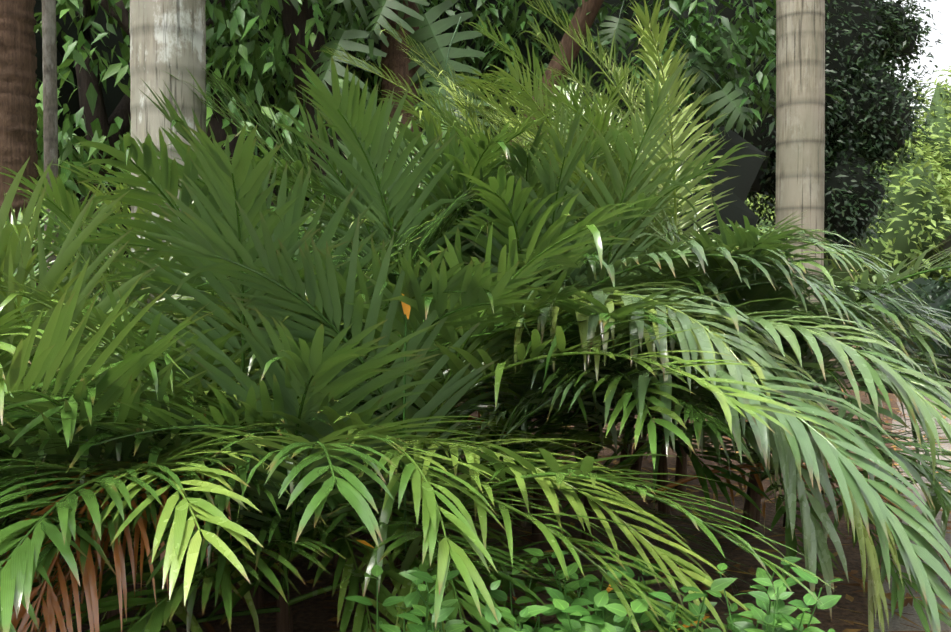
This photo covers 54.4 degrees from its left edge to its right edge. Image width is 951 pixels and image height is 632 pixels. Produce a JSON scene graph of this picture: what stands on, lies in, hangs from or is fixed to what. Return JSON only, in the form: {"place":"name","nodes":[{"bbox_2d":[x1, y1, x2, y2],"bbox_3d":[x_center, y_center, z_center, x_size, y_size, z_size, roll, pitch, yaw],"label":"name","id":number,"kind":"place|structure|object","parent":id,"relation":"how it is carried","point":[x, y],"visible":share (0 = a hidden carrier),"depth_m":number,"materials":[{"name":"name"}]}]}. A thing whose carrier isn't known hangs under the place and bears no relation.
{"place":"outdoors","nodes":[
{"label":"outdoors","id":0,"kind":"place"},
{"bbox_2d":[2,340,901,631],"bbox_3d":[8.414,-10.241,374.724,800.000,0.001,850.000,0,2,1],"label":"ground","id":1,"kind":"structure","parent":0,"point":[312,614],"depth_m":5.13,"materials":[{"name":"brown soil"}]},
{"bbox_2d":[0,0,39,446],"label":"tree trunk","id":2,"kind":"object","parent":1,"relation":"on","point":[18,108],"visible":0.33,"depth_m":6.86,"materials":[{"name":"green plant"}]},
{"bbox_2d":[41,0,58,289],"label":"tree trunk","id":3,"kind":"object","parent":1,"relation":"on","point":[50,100],"visible":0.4,"depth_m":7.44,"materials":[{"name":"grey plant"}]},
{"bbox_2d":[129,0,206,526],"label":"palm trunk","id":4,"kind":"object","parent":1,"relation":"on","point":[168,36],"visible":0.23,"depth_m":5.76,"materials":[{"name":"grey plant"}]},
{"bbox_2d":[34,0,765,398],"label":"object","id":5,"kind":"object","parent":1,"relation":"on","point":[744,170],"visible":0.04,"depth_m":11.78,"materials":[{"name":"black plant"}]},
{"bbox_2d":[33,0,381,302],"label":"vine foliage","id":6,"kind":"object","parent":5,"relation":"attached to","point":[261,59],"depth_m":9.06,"materials":[{"name":"green plant"}]},
{"bbox_2d":[205,0,840,224],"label":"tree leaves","id":7,"kind":"object","parent":5,"relation":"attached to","point":[750,32],"visible":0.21,"depth_m":10.74,"materials":[{"name":"green plant"}]},
{"bbox_2d":[380,0,420,198],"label":"tree trunk","id":8,"kind":"object","parent":1,"relation":"on","point":[395,61],"visible":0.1,"depth_m":8.75,"materials":[{"name":"brown plant"}]},
{"bbox_2d":[256,0,775,156],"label":"monstera leaves","id":9,"kind":"object","parent":8,"relation":"attached to","point":[432,30],"visible":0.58,"depth_m":8.68,"materials":[{"name":"green plant"}]},
{"bbox_2d":[60,349,796,631],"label":"palm stems","id":10,"kind":"object","parent":1,"relation":"on","point":[284,617],"visible":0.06,"depth_m":5.69,"materials":[{"name":"brown plant"}]},
{"bbox_2d":[0,0,950,631],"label":"palm clumps","id":11,"kind":"object","parent":1,"relation":"on","point":[526,282],"visible":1,"depth_m":3.76,"materials":[{"name":"green plant"}]},
{"bbox_2d":[39,388,950,631],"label":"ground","id":12,"kind":"structure","parent":1,"relation":"on","point":[751,570],"depth_m":5.12,"materials":[{"name":"brown soil"}]},
{"bbox_2d":[43,83,950,328],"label":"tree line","id":13,"kind":"object","parent":1,"relation":"on","point":[901,240],"depth_m":24.11,"materials":[{"name":"green plant"}]},
{"bbox_2d":[509,0,603,153],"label":"trunk","id":14,"kind":"object","parent":1,"relation":"on","point":[592,7],"visible":0.1,"depth_m":10.24,"materials":[{"name":"brown plant"}]},
{"bbox_2d":[344,563,841,631],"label":"weed plants","id":15,"kind":"object","parent":1,"relation":"on","point":[412,599],"visible":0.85,"depth_m":2.85,"materials":[{"name":"green plant"}]},
{"bbox_2d":[406,437,889,631],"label":"weed plants","id":16,"kind":"object","parent":1,"relation":"on","point":[592,595],"visible":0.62,"depth_m":3.07,"materials":[{"name":"green plant"}]},
{"bbox_2d":[775,0,824,436],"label":"palm trunk","id":17,"kind":"object","parent":1,"relation":"on","point":[800,103],"visible":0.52,"depth_m":8.84,"materials":[{"name":"beige plant"}]},
{"bbox_2d":[726,0,942,267],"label":"tree","id":18,"kind":"object","parent":1,"relation":"on","point":[908,96],"depth_m":14.04,"materials":[{"name":"green plant"}]},
{"bbox_2d":[747,66,950,332],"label":"bush leaves","id":19,"kind":"object","parent":1,"relation":"on","point":[945,184],"visible":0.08,"depth_m":23.93,"materials":[{"name":"green plant"}]},
{"bbox_2d":[848,268,950,392],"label":"hedge","id":20,"kind":"object","parent":1,"relation":"on","point":[938,293],"visible":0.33,"depth_m":13.59,"materials":[{"name":"green plant"}]},
{"bbox_2d":[357,294,709,629],"bbox_3d":[0.162,0.643,3.428,1.317,1.610,0.412,1,2,31],"label":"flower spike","id":21,"kind":"object","parent":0,"point":[403,465],"depth_m":3.87,"materials":[{"name":"plant"}]},
{"bbox_2d":[874,395,950,631],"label":"path","id":22,"kind":"structure","parent":0,"point":[895,622],"depth_m":5.00,"materials":[{"name":"beige stone"}]},
{"bbox_2d":[876,0,950,122],"label":"sky","id":23,"kind":"structure","parent":0,"point":[941,53],"materials":[{"name":"white"}]},
{"bbox_3d":[14.124,-0.351,22.641,3.320,2.450,2.920,0,2,1],"label":"hut frame","id":24,"kind":"object","parent":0,"visible":0},
{"bbox_2d":[930,235,950,257],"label":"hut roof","id":25,"kind":"structure","parent":24,"relation":"on","point":[947,244],"depth_m":23.75,"materials":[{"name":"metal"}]}
]}

